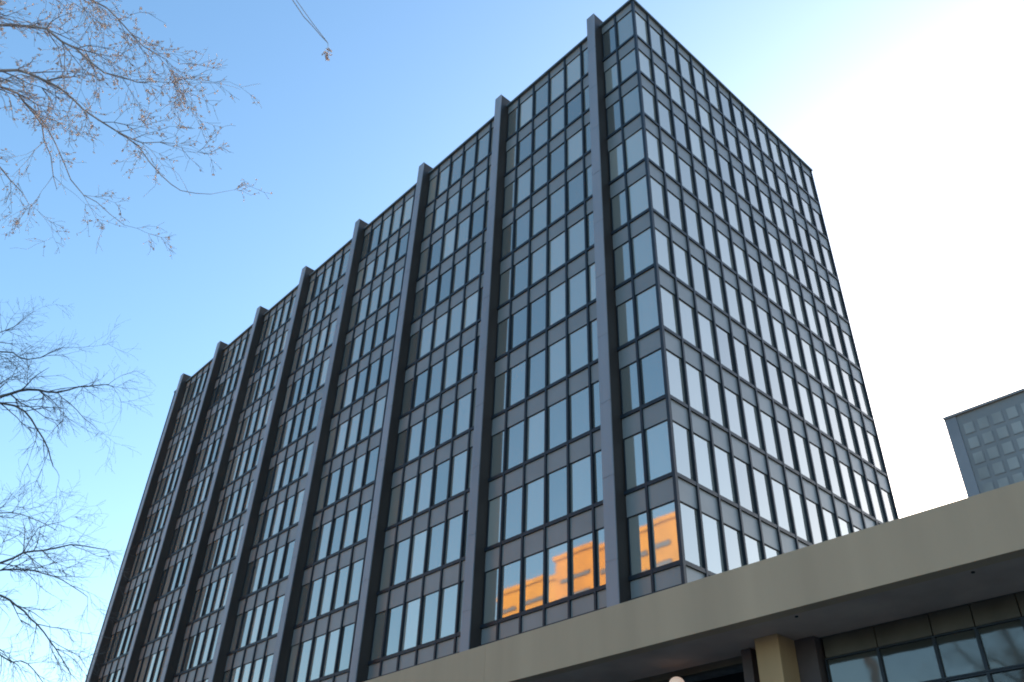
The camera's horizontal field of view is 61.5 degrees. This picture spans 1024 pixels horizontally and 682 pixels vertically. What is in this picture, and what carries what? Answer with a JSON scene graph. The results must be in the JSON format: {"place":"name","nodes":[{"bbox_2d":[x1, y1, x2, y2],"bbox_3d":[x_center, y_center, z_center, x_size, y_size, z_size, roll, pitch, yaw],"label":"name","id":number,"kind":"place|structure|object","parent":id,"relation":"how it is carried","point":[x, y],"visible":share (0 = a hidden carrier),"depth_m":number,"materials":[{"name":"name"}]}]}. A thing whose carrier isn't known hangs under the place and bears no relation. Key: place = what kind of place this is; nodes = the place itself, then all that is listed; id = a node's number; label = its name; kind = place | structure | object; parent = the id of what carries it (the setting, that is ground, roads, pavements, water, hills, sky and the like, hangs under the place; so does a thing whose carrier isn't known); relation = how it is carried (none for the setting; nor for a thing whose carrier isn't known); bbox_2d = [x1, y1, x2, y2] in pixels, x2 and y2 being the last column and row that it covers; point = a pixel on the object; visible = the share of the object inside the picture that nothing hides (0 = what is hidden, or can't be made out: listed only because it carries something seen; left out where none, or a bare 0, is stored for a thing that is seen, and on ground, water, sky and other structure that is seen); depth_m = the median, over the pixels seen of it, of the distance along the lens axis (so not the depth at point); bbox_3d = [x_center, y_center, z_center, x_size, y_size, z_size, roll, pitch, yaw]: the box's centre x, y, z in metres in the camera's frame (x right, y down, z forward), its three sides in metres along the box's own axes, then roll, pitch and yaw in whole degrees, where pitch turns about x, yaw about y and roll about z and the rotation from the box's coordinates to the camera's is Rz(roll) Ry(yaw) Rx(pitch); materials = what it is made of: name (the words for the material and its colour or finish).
{"place":"outdoors","nodes":[
{"label":"outdoors","id":0,"kind":"place"},
{"bbox_2d":[85,0,898,681],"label":"office tower","id":1,"kind":"structure","parent":0,"point":[567,336],"depth_m":48.31,"materials":[{"name":"metal"}]},
{"bbox_2d":[295,638,311,681],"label":"window","id":2,"kind":"structure","parent":1,"relation":"in","point":[305,647],"depth_m":48.49,"materials":[{"name":"glass"}]},
{"bbox_2d":[307,633,325,681],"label":"window","id":3,"kind":"structure","parent":1,"relation":"in","point":[316,658],"depth_m":47.60,"materials":[{"name":"glass"}]},
{"bbox_2d":[321,628,339,676],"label":"window","id":4,"kind":"structure","parent":1,"relation":"in","point":[332,639],"depth_m":46.74,"materials":[{"name":"glass"}]},
{"bbox_2d":[336,622,354,671],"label":"window","id":5,"kind":"structure","parent":1,"relation":"in","point":[347,630],"depth_m":45.89,"materials":[{"name":"glass"}]},
{"bbox_2d":[346,558,362,603],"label":"window","id":6,"kind":"structure","parent":1,"relation":"in","point":[356,567],"depth_m":48.00,"materials":[{"name":"glass"}]},
{"bbox_2d":[370,610,385,660],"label":"window","id":7,"kind":"structure","parent":1,"relation":"in","point":[377,640],"depth_m":44.07,"materials":[{"name":"glass"}]},
{"bbox_2d":[383,604,402,656],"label":"window","id":8,"kind":"structure","parent":1,"relation":"in","point":[394,613],"depth_m":43.29,"materials":[{"name":"glass"}]},
{"bbox_2d":[391,537,409,585],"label":"window","id":9,"kind":"structure","parent":1,"relation":"in","point":[402,547],"depth_m":45.42,"materials":[{"name":"glass"}]},
{"bbox_2d":[399,475,416,520],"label":"window","id":10,"kind":"structure","parent":1,"relation":"in","point":[408,492],"depth_m":47.54,"materials":[{"name":"glass"}]},
{"bbox_2d":[401,597,419,650],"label":"window","id":11,"kind":"structure","parent":1,"relation":"in","point":[411,616],"depth_m":42.41,"materials":[{"name":"glass"}]},
{"bbox_2d":[408,529,426,578],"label":"window","id":12,"kind":"structure","parent":1,"relation":"in","point":[418,539],"depth_m":44.53,"materials":[{"name":"glass"}]},
{"bbox_2d":[415,467,432,513],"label":"window","id":13,"kind":"structure","parent":1,"relation":"in","point":[425,478],"depth_m":46.66,"materials":[{"name":"glass"}]},
{"bbox_2d":[419,590,438,644],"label":"window","id":14,"kind":"structure","parent":1,"relation":"in","point":[430,601],"depth_m":41.53,"materials":[{"name":"glass"}]},
{"bbox_2d":[421,411,437,453],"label":"window","id":15,"kind":"structure","parent":1,"relation":"in","point":[430,425],"depth_m":48.78,"materials":[{"name":"glass"}]},
{"bbox_2d":[426,521,443,571],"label":"window","id":16,"kind":"structure","parent":1,"relation":"in","point":[435,542],"depth_m":43.66,"materials":[{"name":"glass"}]},
{"bbox_2d":[432,458,449,505],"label":"window","id":17,"kind":"structure","parent":1,"relation":"in","point":[441,469],"depth_m":45.78,"materials":[{"name":"glass"}]},
{"bbox_2d":[437,401,453,445],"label":"window","id":18,"kind":"structure","parent":1,"relation":"in","point":[446,413],"depth_m":47.91,"materials":[{"name":"glass"}]},
{"bbox_2d":[438,582,457,638],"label":"window","id":19,"kind":"structure","parent":1,"relation":"in","point":[447,616],"depth_m":40.66,"materials":[{"name":"glass"}]},
{"bbox_2d":[444,512,462,563],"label":"window","id":20,"kind":"structure","parent":1,"relation":"in","point":[453,530],"depth_m":42.78,"materials":[{"name":"glass"}]},
{"bbox_2d":[449,449,466,496],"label":"window","id":21,"kind":"structure","parent":1,"relation":"in","point":[458,468],"depth_m":44.91,"materials":[{"name":"glass"}]},
{"bbox_2d":[454,391,470,435],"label":"window","id":22,"kind":"structure","parent":1,"relation":"in","point":[463,403],"depth_m":47.03,"materials":[{"name":"glass"}]},
{"bbox_2d":[482,567,498,623],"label":"window","id":23,"kind":"structure","parent":1,"relation":"in","point":[491,576],"depth_m":38.81,"materials":[{"name":"glass"}]},
{"bbox_2d":[486,495,501,546],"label":"window","id":24,"kind":"structure","parent":1,"relation":"in","point":[494,505],"depth_m":40.94,"materials":[{"name":"glass"}]},
{"bbox_2d":[490,430,503,477],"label":"window","id":25,"kind":"structure","parent":1,"relation":"in","point":[497,445],"depth_m":43.05,"materials":[{"name":"glass"}]},
{"bbox_2d":[500,559,519,617],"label":"window","id":26,"kind":"structure","parent":1,"relation":"in","point":[510,572],"depth_m":38.02,"materials":[{"name":"glass"}]},
{"bbox_2d":[503,485,521,539],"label":"window","id":27,"kind":"structure","parent":1,"relation":"in","point":[512,498],"depth_m":40.15,"materials":[{"name":"glass"}]},
{"bbox_2d":[505,419,523,470],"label":"window","id":28,"kind":"structure","parent":1,"relation":"in","point":[515,433],"depth_m":42.27,"materials":[{"name":"glass"}]},
{"bbox_2d":[508,359,525,406],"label":"window","id":29,"kind":"structure","parent":1,"relation":"in","point":[516,392],"depth_m":44.40,"materials":[{"name":"glass"}]},
{"bbox_2d":[510,305,526,348],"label":"window","id":30,"kind":"structure","parent":1,"relation":"in","point":[519,318],"depth_m":46.53,"materials":[{"name":"glass"}]},
{"bbox_2d":[512,256,527,296],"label":"window","id":31,"kind":"structure","parent":1,"relation":"in","point":[520,269],"depth_m":48.63,"materials":[{"name":"glass"}]},
{"bbox_2d":[522,550,542,610],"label":"window","id":32,"kind":"structure","parent":1,"relation":"in","point":[532,597],"depth_m":37.14,"materials":[{"name":"glass"}]},
{"bbox_2d":[524,475,543,531],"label":"window","id":33,"kind":"structure","parent":1,"relation":"in","point":[534,489],"depth_m":39.27,"materials":[{"name":"glass"}]},
{"bbox_2d":[526,408,544,459],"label":"window","id":34,"kind":"structure","parent":1,"relation":"in","point":[535,422],"depth_m":41.40,"materials":[{"name":"glass"}]},
{"bbox_2d":[527,348,544,396],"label":"window","id":35,"kind":"structure","parent":1,"relation":"in","point":[536,362],"depth_m":43.51,"materials":[{"name":"glass"}]},
{"bbox_2d":[529,293,545,337],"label":"window","id":36,"kind":"structure","parent":1,"relation":"in","point":[537,308],"depth_m":45.66,"materials":[{"name":"glass"}]},
{"bbox_2d":[530,243,545,284],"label":"window","id":37,"kind":"structure","parent":1,"relation":"in","point":[537,264],"depth_m":47.76,"materials":[{"name":"glass"}]},
{"bbox_2d":[548,230,564,272],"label":"window","id":38,"kind":"structure","parent":1,"relation":"in","point":[556,258],"depth_m":46.88,"materials":[{"name":"glass"}]},
{"bbox_2d":[548,281,564,326],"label":"window","id":39,"kind":"structure","parent":1,"relation":"in","point":[556,296],"depth_m":44.78,"materials":[{"name":"glass"}]},
{"bbox_2d":[547,397,565,449],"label":"window","id":40,"kind":"structure","parent":1,"relation":"in","point":[556,412],"depth_m":40.53,"materials":[{"name":"glass"}]},
{"bbox_2d":[546,465,566,522],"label":"window","id":41,"kind":"structure","parent":1,"relation":"in","point":[556,479],"depth_m":38.38,"materials":[{"name":"glass"}]},
{"bbox_2d":[546,541,566,602],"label":"window","id":42,"kind":"structure","parent":1,"relation":"in","point":[556,555],"depth_m":36.28,"materials":[{"name":"glass"}]},
{"bbox_2d":[548,336,565,384],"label":"window","id":43,"kind":"structure","parent":1,"relation":"in","point":[557,350],"depth_m":42.63,"materials":[{"name":"glass"}]},
{"bbox_2d":[567,171,583,211],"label":"window","id":44,"kind":"structure","parent":1,"relation":"in","point":[575,196],"depth_m":48.13,"materials":[{"name":"glass"}]},
{"bbox_2d":[567,217,584,259],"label":"window","id":45,"kind":"structure","parent":1,"relation":"in","point":[575,233],"depth_m":46.02,"materials":[{"name":"glass"}]},
{"bbox_2d":[568,268,585,313],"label":"window","id":46,"kind":"structure","parent":1,"relation":"in","point":[577,282],"depth_m":43.88,"materials":[{"name":"glass"}]},
{"bbox_2d":[568,324,587,373],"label":"window","id":47,"kind":"structure","parent":1,"relation":"in","point":[577,339],"depth_m":41.78,"materials":[{"name":"glass"}]},
{"bbox_2d":[569,386,588,439],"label":"window","id":48,"kind":"structure","parent":1,"relation":"in","point":[579,400],"depth_m":39.64,"materials":[{"name":"glass"}]},
{"bbox_2d":[569,454,590,512],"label":"window","id":49,"kind":"structure","parent":1,"relation":"in","point":[580,472],"depth_m":37.50,"materials":[{"name":"glass"}]},
{"bbox_2d":[570,531,593,594],"bbox_3d":[2.915,9.131,35.343,0.100,2.450,1.342,30,-44,-32],"label":"window","id":50,"kind":"structure","parent":1,"relation":"in","point":[581,550],"depth_m":35.40,"materials":[{"name":"glass"}]},
{"bbox_2d":[591,380,599,428],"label":"window","id":51,"kind":"structure","parent":1,"relation":"in","point":[594,386],"depth_m":38.98,"materials":[{"name":"glass"}]},
{"bbox_2d":[593,449,602,502],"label":"window","id":52,"kind":"structure","parent":1,"relation":"in","point":[597,457],"depth_m":36.87,"materials":[{"name":"glass"}]},
{"bbox_2d":[595,527,605,586],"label":"window","id":53,"kind":"structure","parent":1,"relation":"in","point":[599,533],"depth_m":34.75,"materials":[{"name":"glass"}]},
{"bbox_2d":[611,189,626,230],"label":"window","id":54,"kind":"structure","parent":1,"relation":"in","point":[618,202],"depth_m":44.16,"materials":[{"name":"glass"}]},
{"bbox_2d":[613,241,630,285],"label":"window","id":55,"kind":"structure","parent":1,"relation":"in","point":[621,257],"depth_m":42.04,"materials":[{"name":"glass"}]},
{"bbox_2d":[616,297,634,346],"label":"window","id":56,"kind":"structure","parent":1,"relation":"in","point":[625,320],"depth_m":39.91,"materials":[{"name":"glass"}]},
{"bbox_2d":[620,361,638,413],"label":"window","id":57,"kind":"structure","parent":1,"relation":"in","point":[628,373],"depth_m":37.79,"materials":[{"name":"glass"}]},
{"bbox_2d":[621,85,639,123],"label":"window","id":58,"kind":"structure","parent":1,"relation":"in","point":[630,101],"depth_m":47.64,"materials":[{"name":"glass"}]},
{"bbox_2d":[623,431,643,489],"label":"window","id":59,"kind":"structure","parent":1,"relation":"in","point":[633,456],"depth_m":35.67,"materials":[{"name":"glass"}]},
{"bbox_2d":[624,127,643,169],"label":"window","id":60,"kind":"structure","parent":1,"relation":"in","point":[634,150],"depth_m":45.52,"materials":[{"name":"glass"}]},
{"bbox_2d":[628,174,648,219],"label":"window","id":61,"kind":"structure","parent":1,"relation":"in","point":[637,191],"depth_m":43.39,"materials":[{"name":"glass"}]},
{"bbox_2d":[627,511,649,575],"bbox_3d":[4.976,7.871,33.502,0.100,2.450,1.050,30,-44,-32],"label":"window","id":62,"kind":"structure","parent":1,"relation":"in","point":[639,560],"depth_m":33.55,"materials":[{"name":"glass"}]},
{"bbox_2d":[631,226,653,274],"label":"window","id":63,"kind":"structure","parent":1,"relation":"in","point":[642,253],"depth_m":41.27,"materials":[{"name":"glass"}]},
{"bbox_2d":[635,284,658,335],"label":"window","id":64,"kind":"structure","parent":1,"relation":"in","point":[646,300],"depth_m":39.14,"materials":[{"name":"glass"}]},
{"bbox_2d":[639,347,664,404],"bbox_3d":[6.045,1.531,36.976,0.100,2.450,1.250,30,-44,-32],"label":"window","id":65,"kind":"structure","parent":1,"relation":"in","point":[651,367],"depth_m":37.02,"materials":[{"name":"glass"}]},
{"bbox_2d":[644,419,671,480],"bbox_3d":[5.935,4.442,34.860,0.100,2.450,1.250,30,-44,-32],"label":"window","id":66,"kind":"structure","parent":1,"relation":"in","point":[658,459],"depth_m":34.90,"materials":[{"name":"glass"}]},
{"bbox_2d":[655,227,672,273],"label":"window","id":67,"kind":"structure","parent":1,"relation":"in","point":[662,240],"depth_m":41.26,"materials":[{"name":"glass"}]},
{"bbox_2d":[650,500,678,567],"bbox_3d":[5.824,7.352,32.744,0.100,2.450,1.250,30,-44,-32],"label":"window","id":68,"kind":"structure","parent":1,"relation":"in","point":[665,549],"depth_m":32.77,"materials":[{"name":"glass"}]},
{"bbox_2d":[660,284,679,335],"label":"window","id":69,"kind":"structure","parent":1,"relation":"in","point":[669,306],"depth_m":39.13,"materials":[{"name":"glass"}]},
{"bbox_2d":[666,348,686,403],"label":"window","id":70,"kind":"structure","parent":1,"relation":"in","point":[674,362],"depth_m":37.00,"materials":[{"name":"glass"}]},
{"bbox_2d":[673,241,691,286],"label":"window","id":71,"kind":"structure","parent":1,"relation":"in","point":[680,254],"depth_m":42.00,"materials":[{"name":"glass"}]},
{"bbox_2d":[673,420,694,480],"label":"window","id":72,"kind":"structure","parent":1,"relation":"in","point":[683,449],"depth_m":34.88,"materials":[{"name":"glass"}]},
{"bbox_2d":[679,298,698,347],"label":"window","id":73,"kind":"structure","parent":1,"relation":"in","point":[688,319],"depth_m":39.88,"materials":[{"name":"glass"}]},
{"bbox_2d":[680,500,703,567],"bbox_3d":[6.747,7.336,32.674,1.265,2.450,0.100,30,-44,-32],"label":"window","id":74,"kind":"structure","parent":1,"relation":"in","point":[689,514],"depth_m":32.75,"materials":[{"name":"glass"}]},
{"bbox_2d":[686,361,706,415],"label":"window","id":75,"kind":"structure","parent":1,"relation":"in","point":[697,401],"depth_m":37.75,"materials":[{"name":"glass"}]},
{"bbox_2d":[691,254,709,299],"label":"window","id":76,"kind":"structure","parent":1,"relation":"in","point":[699,270],"depth_m":42.77,"materials":[{"name":"glass"}]},
{"bbox_2d":[693,432,715,491],"bbox_3d":[7.877,5.006,35.534,1.315,2.450,0.100,30,-44,-32],"label":"window","id":77,"kind":"structure","parent":1,"relation":"in","point":[705,470],"depth_m":35.62,"materials":[{"name":"glass"}]},
{"bbox_2d":[698,311,717,360],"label":"window","id":78,"kind":"structure","parent":1,"relation":"in","point":[706,325],"depth_m":40.64,"materials":[{"name":"glass"}]},
{"bbox_2d":[702,512,725,573],"bbox_3d":[7.767,7.916,33.419,1.315,2.450,0.100,30,-44,-32],"label":"window","id":79,"kind":"structure","parent":1,"relation":"in","point":[711,525],"depth_m":33.52,"materials":[{"name":"glass"}]},
{"bbox_2d":[705,373,726,427],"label":"window","id":80,"kind":"structure","parent":1,"relation":"in","point":[714,389],"depth_m":38.52,"materials":[{"name":"glass"}]},
{"bbox_2d":[708,267,726,312],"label":"window","id":81,"kind":"structure","parent":1,"relation":"in","point":[716,282],"depth_m":43.53,"materials":[{"name":"glass"}]},
{"bbox_2d":[714,444,736,502],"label":"window","id":82,"kind":"structure","parent":1,"relation":"in","point":[725,477],"depth_m":36.39,"materials":[{"name":"glass"}]},
{"bbox_2d":[716,324,735,372],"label":"window","id":83,"kind":"structure","parent":1,"relation":"in","point":[724,338],"depth_m":41.40,"materials":[{"name":"glass"}]},
{"bbox_2d":[723,522,744,569],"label":"window","id":84,"kind":"structure","parent":1,"relation":"in","point":[734,545],"depth_m":34.47,"materials":[{"name":"glass"}]},
{"bbox_2d":[724,386,745,439],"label":"window","id":85,"kind":"structure","parent":1,"relation":"in","point":[732,399],"depth_m":39.28,"materials":[{"name":"glass"}]},
{"bbox_2d":[733,336,752,383],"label":"window","id":86,"kind":"structure","parent":1,"relation":"in","point":[741,349],"depth_m":42.16,"materials":[{"name":"glass"}]},
{"bbox_2d":[734,455,756,513],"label":"window","id":87,"kind":"structure","parent":1,"relation":"in","point":[743,473],"depth_m":37.15,"materials":[{"name":"glass"}]},
{"bbox_2d":[743,398,763,450],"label":"window","id":88,"kind":"structure","parent":1,"relation":"in","point":[751,412],"depth_m":40.04,"materials":[{"name":"glass"}]},
{"bbox_2d":[750,348,769,395],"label":"window","id":89,"kind":"structure","parent":1,"relation":"in","point":[758,360],"depth_m":42.93,"materials":[{"name":"glass"}]},
{"bbox_2d":[753,467,775,523],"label":"window","id":90,"kind":"structure","parent":1,"relation":"in","point":[766,510],"depth_m":37.91,"materials":[{"name":"glass"}]},
{"bbox_2d":[760,409,780,460],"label":"window","id":91,"kind":"structure","parent":1,"relation":"in","point":[768,422],"depth_m":40.80,"materials":[{"name":"glass"}]},
{"bbox_2d":[767,360,785,405],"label":"window","id":92,"kind":"structure","parent":1,"relation":"in","point":[774,372],"depth_m":43.69,"materials":[{"name":"glass"}]},
{"bbox_2d":[771,477,793,533],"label":"window","id":93,"kind":"structure","parent":1,"relation":"in","point":[779,489],"depth_m":38.68,"materials":[{"name":"glass"}]},
{"bbox_2d":[777,420,797,470],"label":"window","id":94,"kind":"structure","parent":1,"relation":"in","point":[784,431],"depth_m":41.56,"materials":[{"name":"glass"}]},
{"bbox_2d":[789,487,810,542],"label":"window","id":95,"kind":"structure","parent":1,"relation":"in","point":[798,507],"depth_m":39.43,"materials":[{"name":"glass"}]},
{"bbox_2d":[793,430,813,480],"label":"window","id":96,"kind":"structure","parent":1,"relation":"in","point":[801,443],"depth_m":42.32,"materials":[{"name":"glass"}]},
{"bbox_2d":[806,497,825,543],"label":"window","id":97,"kind":"structure","parent":1,"relation":"in","point":[818,533],"depth_m":40.29,"materials":[{"name":"glass"}]},
{"bbox_2d":[809,441,829,489],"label":"window","id":98,"kind":"structure","parent":1,"relation":"in","point":[817,455],"depth_m":43.09,"materials":[{"name":"glass"}]},
{"bbox_2d":[822,507,838,539],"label":"window","id":99,"kind":"structure","parent":1,"relation":"in","point":[830,520],"depth_m":41.25,"materials":[{"name":"glass"}]},
{"bbox_2d":[0,0,1023,681],"label":"sky","id":100,"kind":"structure","parent":0,"point":[907,116],"materials":[{"name":"blue"}]},
{"bbox_2d":[943,388,1023,496],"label":"distant building","id":101,"kind":"structure","parent":0,"point":[987,440],"depth_m":105.42,"materials":[{"name":"concrete"}]},
{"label":"pavement","id":102,"kind":"structure","parent":0,"visible":0},
{"bbox_2d":[0,298,154,681],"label":"bare tree","id":103,"kind":"object","parent":102,"relation":"on","point":[25,569],"visible":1,"depth_m":21.75,"materials":[{"name":"brown plant"}]},
{"bbox_2d":[0,0,331,256],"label":"bare tree","id":104,"kind":"object","parent":102,"relation":"on","point":[36,114],"visible":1,"depth_m":11.85,"materials":[{"name":"beige plant"}]},
{"bbox_3d":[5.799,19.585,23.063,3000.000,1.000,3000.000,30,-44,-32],"label":"ground","id":105,"kind":"structure","parent":0,"visible":0},
{"bbox_2d":[364,480,1023,681],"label":"building","id":106,"kind":"structure","parent":105,"relation":"on","point":[935,594],"depth_m":11.48,"materials":[{"name":"grey concrete"}]},
{"bbox_2d":[825,648,883,681],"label":"window","id":107,"kind":"structure","parent":106,"relation":"in","point":[860,666],"depth_m":11.65,"materials":[{"name":"glass"}]},
{"bbox_2d":[877,636,943,681],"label":"window","id":108,"kind":"structure","parent":106,"relation":"in","point":[916,660],"depth_m":11.15,"materials":[{"name":"glass"}]},
{"bbox_2d":[933,627,989,681],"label":"window","id":109,"kind":"structure","parent":106,"relation":"in","point":[959,653],"depth_m":10.74,"materials":[{"name":"glass"}]},
{"bbox_2d":[975,617,1023,681],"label":"window","id":110,"kind":"structure","parent":106,"relation":"in","point":[1001,643],"depth_m":10.41,"materials":[{"name":"glass"}]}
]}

